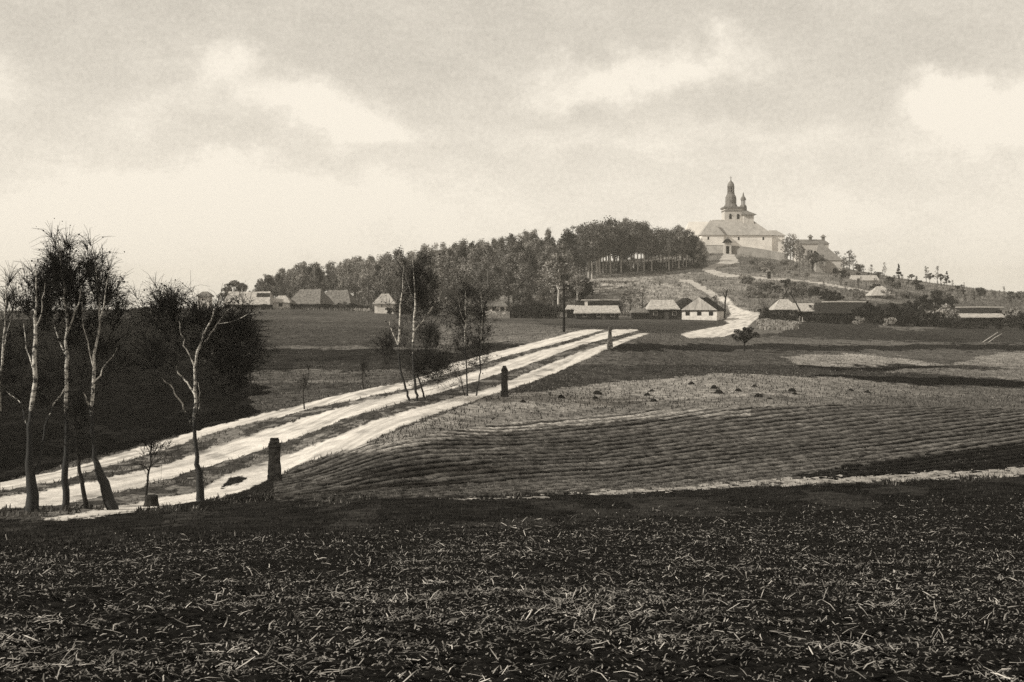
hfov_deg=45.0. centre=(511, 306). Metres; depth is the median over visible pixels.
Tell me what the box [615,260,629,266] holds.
shrub
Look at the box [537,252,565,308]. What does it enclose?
woodland tree
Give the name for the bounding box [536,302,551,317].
bush
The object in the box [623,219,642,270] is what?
woodland tree
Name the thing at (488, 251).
woodland tree
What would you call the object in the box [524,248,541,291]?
woodland tree
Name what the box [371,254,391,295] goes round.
woodland tree
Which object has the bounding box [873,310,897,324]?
bush
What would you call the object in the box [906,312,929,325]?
bush
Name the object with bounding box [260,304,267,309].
bush
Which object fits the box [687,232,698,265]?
woodland tree
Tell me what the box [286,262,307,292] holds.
woodland tree
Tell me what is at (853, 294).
shrub
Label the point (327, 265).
woodland tree
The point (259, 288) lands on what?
woodland tree
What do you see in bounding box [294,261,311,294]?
woodland tree
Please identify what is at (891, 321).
blossoming bush
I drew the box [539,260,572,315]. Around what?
birch tree
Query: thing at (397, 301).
shrub
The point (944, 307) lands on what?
blossoming bush
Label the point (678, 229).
woodland tree
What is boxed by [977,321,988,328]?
bush
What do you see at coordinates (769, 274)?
wayside shrine
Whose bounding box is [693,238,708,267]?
woodland tree
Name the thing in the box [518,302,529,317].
bush
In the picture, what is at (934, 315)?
bush
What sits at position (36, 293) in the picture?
birch tree
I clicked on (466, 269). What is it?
woodland tree
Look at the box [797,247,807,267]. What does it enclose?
tree
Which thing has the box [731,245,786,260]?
churchyard wall
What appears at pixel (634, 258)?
woodland tree
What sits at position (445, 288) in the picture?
woodland tree
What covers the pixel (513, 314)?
bush
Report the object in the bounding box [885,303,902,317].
tree
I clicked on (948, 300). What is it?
tree
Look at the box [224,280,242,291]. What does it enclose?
tree
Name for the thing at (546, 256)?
woodland tree
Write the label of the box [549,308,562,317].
bush
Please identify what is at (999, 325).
bush
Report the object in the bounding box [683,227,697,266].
woodland tree
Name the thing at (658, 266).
shrub
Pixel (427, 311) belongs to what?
shrub
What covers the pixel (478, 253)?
woodland tree
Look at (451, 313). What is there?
shrub
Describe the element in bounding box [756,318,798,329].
vegetable rows
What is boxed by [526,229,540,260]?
woodland tree
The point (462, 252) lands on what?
woodland tree
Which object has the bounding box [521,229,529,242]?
woodland tree
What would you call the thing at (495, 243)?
woodland tree
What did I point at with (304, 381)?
sapling
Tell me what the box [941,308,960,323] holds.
blossoming bush
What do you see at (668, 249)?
woodland tree
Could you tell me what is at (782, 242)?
tree
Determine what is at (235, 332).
birch tree
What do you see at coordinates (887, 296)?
shrub
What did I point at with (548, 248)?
woodland tree
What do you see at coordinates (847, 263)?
tree
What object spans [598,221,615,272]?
woodland tree
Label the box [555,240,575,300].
woodland tree
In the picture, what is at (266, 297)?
cottage
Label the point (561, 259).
woodland tree
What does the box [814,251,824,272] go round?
wing
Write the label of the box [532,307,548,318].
bush
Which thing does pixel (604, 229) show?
woodland tree
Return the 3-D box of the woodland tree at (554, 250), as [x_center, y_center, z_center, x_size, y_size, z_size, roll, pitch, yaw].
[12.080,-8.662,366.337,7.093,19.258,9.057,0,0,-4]
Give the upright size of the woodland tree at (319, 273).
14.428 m
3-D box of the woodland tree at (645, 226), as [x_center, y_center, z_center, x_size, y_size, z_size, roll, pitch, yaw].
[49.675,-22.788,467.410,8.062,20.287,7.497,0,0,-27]
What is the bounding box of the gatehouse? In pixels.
[722,236,731,253]
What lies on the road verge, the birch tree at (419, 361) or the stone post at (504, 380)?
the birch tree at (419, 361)
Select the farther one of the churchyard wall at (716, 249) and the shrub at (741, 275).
the churchyard wall at (716, 249)
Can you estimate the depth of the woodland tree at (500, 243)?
466.53 m
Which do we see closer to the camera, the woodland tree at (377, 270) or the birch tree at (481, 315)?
the birch tree at (481, 315)
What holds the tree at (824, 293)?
on the hillside
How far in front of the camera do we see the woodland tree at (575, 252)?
425.29 m
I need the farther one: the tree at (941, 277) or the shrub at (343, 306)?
the tree at (941, 277)
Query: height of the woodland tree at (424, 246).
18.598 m
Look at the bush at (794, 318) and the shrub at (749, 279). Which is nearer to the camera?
the bush at (794, 318)
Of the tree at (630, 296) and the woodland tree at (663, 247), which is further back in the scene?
the woodland tree at (663, 247)
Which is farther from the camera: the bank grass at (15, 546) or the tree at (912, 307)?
the tree at (912, 307)
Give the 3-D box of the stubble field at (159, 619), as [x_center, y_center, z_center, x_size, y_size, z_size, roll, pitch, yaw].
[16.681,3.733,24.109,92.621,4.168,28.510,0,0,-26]
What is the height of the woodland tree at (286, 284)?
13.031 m
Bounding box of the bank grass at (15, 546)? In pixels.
[0,447,1023,554]
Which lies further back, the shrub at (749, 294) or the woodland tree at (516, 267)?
the shrub at (749, 294)
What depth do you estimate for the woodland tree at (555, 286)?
351.11 m
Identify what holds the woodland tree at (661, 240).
on the hillside
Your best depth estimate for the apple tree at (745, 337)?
164.76 m
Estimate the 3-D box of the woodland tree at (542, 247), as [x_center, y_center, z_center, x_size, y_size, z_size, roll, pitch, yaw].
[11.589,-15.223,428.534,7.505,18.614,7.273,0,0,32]
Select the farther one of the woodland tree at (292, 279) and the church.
the church
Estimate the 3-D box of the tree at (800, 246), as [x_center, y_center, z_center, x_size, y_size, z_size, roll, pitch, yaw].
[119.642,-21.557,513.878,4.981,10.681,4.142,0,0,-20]
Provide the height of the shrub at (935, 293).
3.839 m
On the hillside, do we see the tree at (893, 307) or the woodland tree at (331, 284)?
the woodland tree at (331, 284)
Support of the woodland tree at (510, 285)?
on the hillside
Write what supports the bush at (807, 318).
on the fields at (128, 420)
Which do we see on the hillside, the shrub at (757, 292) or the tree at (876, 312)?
the shrub at (757, 292)
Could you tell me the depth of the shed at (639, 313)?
302.00 m
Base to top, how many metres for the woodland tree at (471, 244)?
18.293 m
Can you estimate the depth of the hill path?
450.96 m
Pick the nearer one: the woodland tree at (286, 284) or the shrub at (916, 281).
the woodland tree at (286, 284)
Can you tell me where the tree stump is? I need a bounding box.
[143,494,159,506]
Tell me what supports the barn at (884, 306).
on the fields at (128, 420)
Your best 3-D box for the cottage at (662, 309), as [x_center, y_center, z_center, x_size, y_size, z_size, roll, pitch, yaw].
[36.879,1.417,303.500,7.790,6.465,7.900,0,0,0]
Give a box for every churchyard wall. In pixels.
[705,245,723,252]
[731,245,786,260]
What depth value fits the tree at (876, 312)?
296.18 m
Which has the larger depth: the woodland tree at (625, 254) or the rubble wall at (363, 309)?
the woodland tree at (625, 254)
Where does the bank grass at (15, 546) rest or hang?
on the fields at (128, 420)
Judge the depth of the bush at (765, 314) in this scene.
306.10 m
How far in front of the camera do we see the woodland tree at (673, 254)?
476.24 m
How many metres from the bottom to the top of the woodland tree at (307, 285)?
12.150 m
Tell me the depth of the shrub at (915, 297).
404.74 m
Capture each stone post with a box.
[267,438,281,482]
[500,366,507,396]
[607,326,612,348]
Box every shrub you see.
[339,301,349,308]
[395,299,405,312]
[401,307,411,314]
[418,303,437,315]
[445,307,458,314]
[464,302,480,311]
[467,307,478,316]
[491,308,503,316]
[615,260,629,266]
[622,265,628,270]
[642,262,652,269]
[654,263,665,268]
[738,273,751,283]
[740,276,755,283]
[743,291,753,297]
[746,285,755,291]
[752,281,762,287]
[753,288,763,297]
[758,282,770,290]
[772,285,783,292]
[779,279,795,287]
[789,288,799,296]
[795,280,808,287]
[801,287,807,294]
[807,286,822,295]
[837,269,850,277]
[850,291,865,299]
[881,288,892,298]
[884,277,894,283]
[899,290,912,298]
[910,294,922,299]
[911,279,921,284]
[915,285,923,289]
[930,290,945,298]
[975,287,986,295]
[1009,292,1019,298]
[1017,291,1023,298]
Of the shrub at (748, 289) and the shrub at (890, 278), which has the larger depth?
the shrub at (890, 278)
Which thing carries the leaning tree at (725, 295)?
on the fields at (128, 420)
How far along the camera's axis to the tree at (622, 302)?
317.96 m
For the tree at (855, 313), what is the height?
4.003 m
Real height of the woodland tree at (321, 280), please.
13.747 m
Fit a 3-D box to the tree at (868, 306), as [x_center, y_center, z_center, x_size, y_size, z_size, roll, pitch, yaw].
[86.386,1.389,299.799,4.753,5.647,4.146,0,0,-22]
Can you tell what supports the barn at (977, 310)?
on the hillside
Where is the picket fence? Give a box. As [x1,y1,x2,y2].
[487,311,509,317]
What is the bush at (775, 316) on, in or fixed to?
on the fields at (128, 420)
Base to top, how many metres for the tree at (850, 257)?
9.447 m
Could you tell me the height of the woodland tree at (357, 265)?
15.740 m
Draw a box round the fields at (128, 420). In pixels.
[0,310,1023,556]
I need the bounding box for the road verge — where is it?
[0,330,641,520]
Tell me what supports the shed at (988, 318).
on the fields at (128, 420)
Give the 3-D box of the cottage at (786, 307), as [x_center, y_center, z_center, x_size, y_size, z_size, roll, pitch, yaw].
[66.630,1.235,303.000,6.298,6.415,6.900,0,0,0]
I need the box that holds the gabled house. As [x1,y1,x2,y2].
[816,244,841,273]
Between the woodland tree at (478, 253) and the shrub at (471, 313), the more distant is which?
the woodland tree at (478, 253)
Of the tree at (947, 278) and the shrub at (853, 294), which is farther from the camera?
the tree at (947, 278)
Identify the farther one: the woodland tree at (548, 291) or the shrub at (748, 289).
the shrub at (748, 289)
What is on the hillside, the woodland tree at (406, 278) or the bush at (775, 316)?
the woodland tree at (406, 278)
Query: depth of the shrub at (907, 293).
409.21 m
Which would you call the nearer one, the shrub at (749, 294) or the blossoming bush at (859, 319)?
the blossoming bush at (859, 319)
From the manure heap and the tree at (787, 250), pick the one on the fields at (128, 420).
the manure heap
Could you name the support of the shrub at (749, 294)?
on the hillside
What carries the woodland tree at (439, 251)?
on the hillside
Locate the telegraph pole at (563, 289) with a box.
[559,283,568,331]
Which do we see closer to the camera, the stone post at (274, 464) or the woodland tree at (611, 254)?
the stone post at (274, 464)
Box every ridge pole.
[581,299,621,300]
[822,301,865,302]
[955,306,1003,307]
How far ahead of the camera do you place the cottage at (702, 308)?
298.31 m
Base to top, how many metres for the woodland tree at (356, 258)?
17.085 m
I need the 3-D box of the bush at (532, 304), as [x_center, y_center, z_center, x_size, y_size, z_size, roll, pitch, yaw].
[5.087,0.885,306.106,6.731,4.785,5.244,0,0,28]
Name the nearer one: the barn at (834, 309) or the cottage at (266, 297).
the barn at (834, 309)
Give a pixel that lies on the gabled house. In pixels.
(833, 260)
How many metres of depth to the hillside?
434.52 m
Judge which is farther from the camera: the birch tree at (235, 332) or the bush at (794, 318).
the bush at (794, 318)
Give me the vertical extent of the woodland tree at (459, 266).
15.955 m
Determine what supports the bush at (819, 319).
on the fields at (128, 420)
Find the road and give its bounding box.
[0,296,759,520]
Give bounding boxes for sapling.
[129,419,182,495]
[241,334,257,393]
[293,362,312,408]
[357,356,373,389]
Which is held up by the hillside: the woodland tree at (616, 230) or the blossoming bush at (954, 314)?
the woodland tree at (616, 230)
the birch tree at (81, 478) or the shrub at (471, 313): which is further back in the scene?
the shrub at (471, 313)
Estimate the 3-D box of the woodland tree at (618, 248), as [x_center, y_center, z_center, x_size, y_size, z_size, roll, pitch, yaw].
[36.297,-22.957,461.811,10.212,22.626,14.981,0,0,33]
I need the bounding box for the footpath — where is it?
[457,467,1023,499]
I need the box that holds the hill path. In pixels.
[679,253,870,296]
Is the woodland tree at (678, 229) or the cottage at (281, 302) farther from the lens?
the woodland tree at (678, 229)
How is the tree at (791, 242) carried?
on the hillside
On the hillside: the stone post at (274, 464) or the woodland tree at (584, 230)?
the woodland tree at (584, 230)
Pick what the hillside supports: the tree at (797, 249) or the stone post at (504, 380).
the tree at (797, 249)
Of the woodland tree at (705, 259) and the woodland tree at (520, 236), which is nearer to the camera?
the woodland tree at (520, 236)
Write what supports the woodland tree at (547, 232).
on the hillside
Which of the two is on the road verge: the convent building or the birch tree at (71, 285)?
the birch tree at (71, 285)
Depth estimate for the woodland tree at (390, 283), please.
399.78 m
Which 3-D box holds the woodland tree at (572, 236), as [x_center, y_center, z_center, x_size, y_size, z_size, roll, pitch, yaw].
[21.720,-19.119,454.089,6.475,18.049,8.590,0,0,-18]
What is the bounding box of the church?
[685,179,785,252]
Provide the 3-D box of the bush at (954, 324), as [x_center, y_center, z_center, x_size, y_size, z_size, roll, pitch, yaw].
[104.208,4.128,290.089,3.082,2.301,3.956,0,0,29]
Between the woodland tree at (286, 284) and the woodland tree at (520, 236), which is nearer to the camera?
the woodland tree at (286, 284)
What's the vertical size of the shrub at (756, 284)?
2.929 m
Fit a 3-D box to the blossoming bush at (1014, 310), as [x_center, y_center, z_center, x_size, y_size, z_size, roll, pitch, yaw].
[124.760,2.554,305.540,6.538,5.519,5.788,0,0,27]
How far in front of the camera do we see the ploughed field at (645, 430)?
64.33 m
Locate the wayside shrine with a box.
[767,269,770,278]
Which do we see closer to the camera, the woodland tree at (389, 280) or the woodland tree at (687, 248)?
the woodland tree at (389, 280)
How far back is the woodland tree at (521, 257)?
336.72 m
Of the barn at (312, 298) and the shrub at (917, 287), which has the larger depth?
the shrub at (917, 287)
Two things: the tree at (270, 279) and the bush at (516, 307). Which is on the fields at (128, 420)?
the bush at (516, 307)
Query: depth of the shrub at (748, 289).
393.83 m
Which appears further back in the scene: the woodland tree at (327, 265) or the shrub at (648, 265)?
the shrub at (648, 265)
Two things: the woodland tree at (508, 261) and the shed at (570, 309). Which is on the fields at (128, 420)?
the shed at (570, 309)
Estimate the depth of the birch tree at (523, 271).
329.08 m
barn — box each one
[290,289,334,308]
[325,290,359,307]
[575,300,623,315]
[675,298,691,316]
[814,302,875,322]
[876,304,914,323]
[950,308,1000,313]
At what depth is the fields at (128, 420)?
103.02 m
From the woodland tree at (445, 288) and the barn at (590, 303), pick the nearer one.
the barn at (590, 303)
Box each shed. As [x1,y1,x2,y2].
[565,305,574,317]
[629,308,648,318]
[793,303,815,319]
[850,275,879,282]
[956,313,1005,325]
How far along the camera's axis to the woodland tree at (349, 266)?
416.74 m
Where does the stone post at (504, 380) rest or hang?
on the fields at (128, 420)
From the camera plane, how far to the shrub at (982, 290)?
463.17 m
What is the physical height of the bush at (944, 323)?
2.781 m
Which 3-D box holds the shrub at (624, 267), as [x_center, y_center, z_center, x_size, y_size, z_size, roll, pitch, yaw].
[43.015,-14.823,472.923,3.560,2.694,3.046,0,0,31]
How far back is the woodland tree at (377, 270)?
389.75 m
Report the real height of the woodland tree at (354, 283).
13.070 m
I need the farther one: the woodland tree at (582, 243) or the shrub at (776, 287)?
the woodland tree at (582, 243)
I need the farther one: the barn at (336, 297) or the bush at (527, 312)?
the barn at (336, 297)
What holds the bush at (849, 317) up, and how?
on the fields at (128, 420)
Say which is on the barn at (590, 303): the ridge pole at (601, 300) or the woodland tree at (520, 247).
the ridge pole at (601, 300)
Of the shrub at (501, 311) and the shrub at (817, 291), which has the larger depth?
the shrub at (817, 291)
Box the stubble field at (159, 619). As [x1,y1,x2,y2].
[0,502,1023,681]
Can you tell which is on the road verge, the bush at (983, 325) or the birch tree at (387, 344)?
the birch tree at (387, 344)
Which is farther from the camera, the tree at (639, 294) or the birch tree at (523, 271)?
the birch tree at (523, 271)
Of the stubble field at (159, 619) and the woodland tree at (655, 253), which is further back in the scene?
the woodland tree at (655, 253)
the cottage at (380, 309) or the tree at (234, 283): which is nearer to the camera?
the cottage at (380, 309)
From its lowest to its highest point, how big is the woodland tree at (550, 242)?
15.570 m
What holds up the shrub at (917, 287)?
on the hillside
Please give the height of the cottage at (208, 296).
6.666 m
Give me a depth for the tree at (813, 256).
492.00 m
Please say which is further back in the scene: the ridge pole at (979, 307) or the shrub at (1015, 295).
the shrub at (1015, 295)
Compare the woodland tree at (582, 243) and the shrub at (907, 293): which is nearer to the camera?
the shrub at (907, 293)
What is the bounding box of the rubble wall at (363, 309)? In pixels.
[353,308,372,310]
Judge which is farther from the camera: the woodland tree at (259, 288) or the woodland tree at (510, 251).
the woodland tree at (510, 251)
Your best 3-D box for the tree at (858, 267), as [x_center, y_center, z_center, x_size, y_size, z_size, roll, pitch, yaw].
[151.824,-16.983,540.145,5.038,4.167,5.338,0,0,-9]
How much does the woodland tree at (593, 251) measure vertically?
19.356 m
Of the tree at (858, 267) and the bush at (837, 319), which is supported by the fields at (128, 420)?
the bush at (837, 319)
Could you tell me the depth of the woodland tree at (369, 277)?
372.79 m
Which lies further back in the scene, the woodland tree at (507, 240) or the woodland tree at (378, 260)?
the woodland tree at (507, 240)
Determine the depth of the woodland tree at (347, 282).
400.23 m
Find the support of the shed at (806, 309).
on the fields at (128, 420)
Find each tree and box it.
[0,253,86,511]
[0,262,47,422]
[17,218,122,509]
[51,358,117,508]
[62,230,149,509]
[109,270,281,501]
[216,287,228,298]
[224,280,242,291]
[237,283,250,291]
[254,281,266,291]
[257,274,275,292]
[272,272,285,298]
[273,268,290,295]
[284,269,296,298]
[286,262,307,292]
[292,269,307,290]
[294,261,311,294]
[298,262,328,291]
[305,268,322,290]
[307,265,325,291]
[319,261,343,292]
[321,263,331,290]
[335,263,350,289]
[339,258,359,294]
[348,255,363,298]
[350,258,359,297]
[350,265,365,301]
[356,259,379,304]
[359,267,373,304]
[365,255,440,400]
[369,264,384,298]
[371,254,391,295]
[374,245,478,400]
[376,252,400,293]
[384,260,399,297]
[389,247,410,299]
[390,253,408,303]
[399,264,410,297]
[403,250,418,267]
[407,336,456,398]
[408,248,438,299]
[417,243,427,253]
[418,245,451,301]
[428,257,453,307]
[429,249,447,304]
[433,271,488,395]
[436,247,462,305]
[437,266,458,305]
[451,257,470,300]
[455,238,469,265]
[455,246,470,300]
[455,271,503,395]
[459,250,486,301]
[461,245,497,302]
[464,241,478,260]
[471,242,508,300]
[482,259,500,295]
[487,250,505,300]
[491,239,505,261]
[494,236,508,260]
[496,254,515,307]
[500,234,518,262]
[502,245,516,289]
[503,266,516,302]
[504,233,511,254]
[506,260,529,304]
[509,265,537,304]
[510,239,534,270]
[510,249,535,304]
[510,263,530,304]
[511,247,539,306]
[514,233,528,262]
[514,268,530,296]
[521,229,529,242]
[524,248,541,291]
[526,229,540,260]
[528,230,539,252]
[532,250,554,302]
[533,261,562,303]
[536,236,549,259]
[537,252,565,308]
[539,242,553,269]
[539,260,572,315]
[541,228,554,243]
[545,236,555,247]
[545,256,573,306]
[549,259,565,306]
[550,245,561,305]
[553,231,586,266]
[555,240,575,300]
[565,249,577,293]
[566,230,576,266]
[569,228,587,274]
[569,277,593,299]
[570,266,584,299]
[576,222,603,277]
[578,220,617,275]
[581,227,600,278]
[583,228,611,276]
[597,223,620,271]
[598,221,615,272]
[599,215,624,273]
[611,227,631,272]
[612,220,632,271]
[617,293,626,315]
[620,286,639,315]
[623,217,632,260]
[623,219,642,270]
[624,217,634,267]
[630,221,649,271]
[632,220,651,270]
[633,219,639,268]
[635,289,649,307]
[642,232,662,270]
[643,225,653,261]
[652,226,667,265]
[654,228,669,268]
[655,229,668,266]
[661,230,678,269]
[665,238,679,267]
[671,223,686,267]
[673,229,693,266]
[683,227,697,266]
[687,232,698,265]
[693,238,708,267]
[697,241,708,262]
[723,289,727,317]
[731,327,760,350]
[780,239,787,258]
[784,233,795,262]
[784,236,793,262]
[787,234,797,264]
[792,239,800,264]
[794,242,804,266]
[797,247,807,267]
[803,249,810,269]
[805,252,823,271]
[818,289,828,300]
[824,290,842,300]
[839,258,847,269]
[844,250,854,269]
[845,262,850,276]
[851,308,863,321]
[854,264,863,271]
[857,301,875,322]
[868,306,882,323]
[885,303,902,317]
[893,264,902,278]
[900,300,923,323]
[917,294,929,307]
[917,303,936,318]
[925,273,934,282]
[927,296,946,309]
[938,274,945,283]
[942,271,950,282]
[945,297,955,307]
[1015,311,1023,320]
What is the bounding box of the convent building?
[793,234,829,262]
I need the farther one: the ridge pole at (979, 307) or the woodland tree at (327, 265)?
the woodland tree at (327, 265)
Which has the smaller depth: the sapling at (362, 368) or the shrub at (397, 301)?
the sapling at (362, 368)
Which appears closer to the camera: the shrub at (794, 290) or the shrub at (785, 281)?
the shrub at (794, 290)
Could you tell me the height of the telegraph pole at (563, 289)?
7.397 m
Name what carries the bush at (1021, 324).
on the fields at (128, 420)
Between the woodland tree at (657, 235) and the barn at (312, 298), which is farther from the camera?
the woodland tree at (657, 235)
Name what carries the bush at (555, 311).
on the fields at (128, 420)
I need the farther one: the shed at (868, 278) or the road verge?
the shed at (868, 278)
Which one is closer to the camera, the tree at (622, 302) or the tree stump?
the tree stump
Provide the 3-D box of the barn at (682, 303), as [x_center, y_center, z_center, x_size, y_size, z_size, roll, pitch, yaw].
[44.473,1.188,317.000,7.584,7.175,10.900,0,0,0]
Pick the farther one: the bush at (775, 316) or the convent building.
the convent building
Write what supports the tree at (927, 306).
on the fields at (128, 420)
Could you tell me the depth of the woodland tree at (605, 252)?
448.92 m
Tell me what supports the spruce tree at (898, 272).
on the hillside
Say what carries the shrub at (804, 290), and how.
on the hillside
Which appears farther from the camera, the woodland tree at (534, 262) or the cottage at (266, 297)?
the woodland tree at (534, 262)
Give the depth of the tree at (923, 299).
339.29 m
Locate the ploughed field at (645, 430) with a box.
[273,404,1023,502]
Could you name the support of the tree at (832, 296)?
on the hillside
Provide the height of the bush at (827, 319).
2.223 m
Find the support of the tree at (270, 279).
on the hillside
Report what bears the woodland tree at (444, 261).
on the hillside
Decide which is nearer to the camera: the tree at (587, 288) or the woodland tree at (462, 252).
the tree at (587, 288)
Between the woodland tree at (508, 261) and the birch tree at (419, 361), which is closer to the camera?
the birch tree at (419, 361)
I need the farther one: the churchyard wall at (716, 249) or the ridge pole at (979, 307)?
the churchyard wall at (716, 249)
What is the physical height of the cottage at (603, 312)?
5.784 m
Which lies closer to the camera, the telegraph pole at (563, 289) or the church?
the telegraph pole at (563, 289)
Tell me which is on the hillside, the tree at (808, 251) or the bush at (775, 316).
the tree at (808, 251)
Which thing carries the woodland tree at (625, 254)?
on the hillside
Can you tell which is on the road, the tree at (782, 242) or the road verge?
the road verge
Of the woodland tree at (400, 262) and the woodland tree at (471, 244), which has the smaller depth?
the woodland tree at (400, 262)
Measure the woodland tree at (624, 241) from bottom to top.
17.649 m
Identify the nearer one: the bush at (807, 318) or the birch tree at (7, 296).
the birch tree at (7, 296)
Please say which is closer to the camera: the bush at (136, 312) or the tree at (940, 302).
the bush at (136, 312)
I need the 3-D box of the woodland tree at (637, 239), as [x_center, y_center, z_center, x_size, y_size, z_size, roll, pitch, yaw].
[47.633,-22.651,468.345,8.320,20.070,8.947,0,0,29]
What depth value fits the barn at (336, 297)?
340.57 m
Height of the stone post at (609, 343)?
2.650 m
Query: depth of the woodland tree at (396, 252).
408.06 m
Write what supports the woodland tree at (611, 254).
on the hillside
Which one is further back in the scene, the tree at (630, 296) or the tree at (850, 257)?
the tree at (850, 257)
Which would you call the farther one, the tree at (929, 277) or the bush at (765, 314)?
the tree at (929, 277)
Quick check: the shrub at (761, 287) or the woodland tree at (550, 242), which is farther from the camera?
the woodland tree at (550, 242)
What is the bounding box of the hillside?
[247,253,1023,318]
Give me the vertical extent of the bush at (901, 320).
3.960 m
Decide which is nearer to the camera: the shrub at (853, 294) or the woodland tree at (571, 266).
the shrub at (853, 294)
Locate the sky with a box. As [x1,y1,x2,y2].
[0,0,1023,310]
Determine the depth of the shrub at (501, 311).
308.20 m
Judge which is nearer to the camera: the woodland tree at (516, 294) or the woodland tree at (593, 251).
the woodland tree at (516, 294)
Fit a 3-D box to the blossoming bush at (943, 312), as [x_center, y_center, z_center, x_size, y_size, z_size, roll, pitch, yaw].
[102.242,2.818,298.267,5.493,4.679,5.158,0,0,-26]
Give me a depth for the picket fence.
301.00 m
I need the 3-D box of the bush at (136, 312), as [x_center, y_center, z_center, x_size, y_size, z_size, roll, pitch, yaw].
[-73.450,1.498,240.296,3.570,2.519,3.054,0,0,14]
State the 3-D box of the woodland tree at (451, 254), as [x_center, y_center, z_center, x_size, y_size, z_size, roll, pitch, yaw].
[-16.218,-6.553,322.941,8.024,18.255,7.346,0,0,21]
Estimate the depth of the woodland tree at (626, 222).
475.96 m
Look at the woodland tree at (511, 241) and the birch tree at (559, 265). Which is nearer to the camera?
the birch tree at (559, 265)
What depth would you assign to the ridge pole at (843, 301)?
306.37 m
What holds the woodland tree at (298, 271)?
on the hillside
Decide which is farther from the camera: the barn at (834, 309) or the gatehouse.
the gatehouse
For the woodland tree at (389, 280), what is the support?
on the hillside
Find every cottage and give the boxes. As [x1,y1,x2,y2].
[195,291,213,309]
[225,291,273,309]
[273,295,291,308]
[373,293,396,313]
[483,301,507,314]
[573,302,620,319]
[645,299,679,319]
[680,297,724,320]
[769,299,798,318]
[865,286,894,298]
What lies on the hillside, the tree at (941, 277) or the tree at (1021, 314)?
the tree at (941, 277)
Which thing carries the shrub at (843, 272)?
on the hillside
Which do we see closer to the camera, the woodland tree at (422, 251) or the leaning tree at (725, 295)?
the leaning tree at (725, 295)
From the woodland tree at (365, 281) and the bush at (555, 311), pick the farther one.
the woodland tree at (365, 281)
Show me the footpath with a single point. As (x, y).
(852, 479)
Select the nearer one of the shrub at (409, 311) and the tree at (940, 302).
the shrub at (409, 311)
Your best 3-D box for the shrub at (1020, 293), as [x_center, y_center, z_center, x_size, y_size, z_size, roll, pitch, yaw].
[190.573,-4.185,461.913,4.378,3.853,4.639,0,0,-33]
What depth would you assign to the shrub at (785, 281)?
422.19 m
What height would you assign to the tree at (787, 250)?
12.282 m
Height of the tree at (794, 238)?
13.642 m
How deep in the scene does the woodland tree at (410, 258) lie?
403.23 m
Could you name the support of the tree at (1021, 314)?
on the fields at (128, 420)
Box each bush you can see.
[125,308,142,319]
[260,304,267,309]
[503,308,518,317]
[511,304,525,317]
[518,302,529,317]
[519,307,531,317]
[521,301,544,317]
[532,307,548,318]
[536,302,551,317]
[543,304,560,317]
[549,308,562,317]
[757,307,771,318]
[768,312,783,319]
[780,315,789,320]
[789,315,800,321]
[802,315,813,321]
[811,315,826,322]
[822,315,834,322]
[829,316,843,323]
[840,314,853,323]
[852,316,864,324]
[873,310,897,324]
[883,317,896,325]
[892,311,913,325]
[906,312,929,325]
[921,311,949,326]
[925,309,948,325]
[929,303,959,325]
[934,317,954,327]
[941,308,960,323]
[949,320,961,327]
[962,321,976,328]
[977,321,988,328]
[992,322,1003,328]
[1002,306,1023,325]
[1002,315,1021,326]
[1013,320,1023,329]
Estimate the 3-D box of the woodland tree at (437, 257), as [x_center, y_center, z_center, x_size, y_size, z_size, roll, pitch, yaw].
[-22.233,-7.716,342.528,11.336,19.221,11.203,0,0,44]
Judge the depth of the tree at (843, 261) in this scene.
491.76 m
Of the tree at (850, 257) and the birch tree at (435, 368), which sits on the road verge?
the birch tree at (435, 368)
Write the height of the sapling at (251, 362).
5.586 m
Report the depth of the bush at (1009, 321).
299.22 m
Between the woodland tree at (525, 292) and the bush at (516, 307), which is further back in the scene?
the woodland tree at (525, 292)
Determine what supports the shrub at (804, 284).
on the hillside
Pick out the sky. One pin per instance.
(220, 141)
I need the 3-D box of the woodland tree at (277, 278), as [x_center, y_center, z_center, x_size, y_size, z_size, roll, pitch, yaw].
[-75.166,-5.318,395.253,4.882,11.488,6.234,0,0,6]
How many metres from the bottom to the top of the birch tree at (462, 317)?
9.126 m
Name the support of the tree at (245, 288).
on the hillside
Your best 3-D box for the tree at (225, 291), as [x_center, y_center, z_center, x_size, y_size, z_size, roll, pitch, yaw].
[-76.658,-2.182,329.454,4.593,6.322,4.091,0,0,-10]

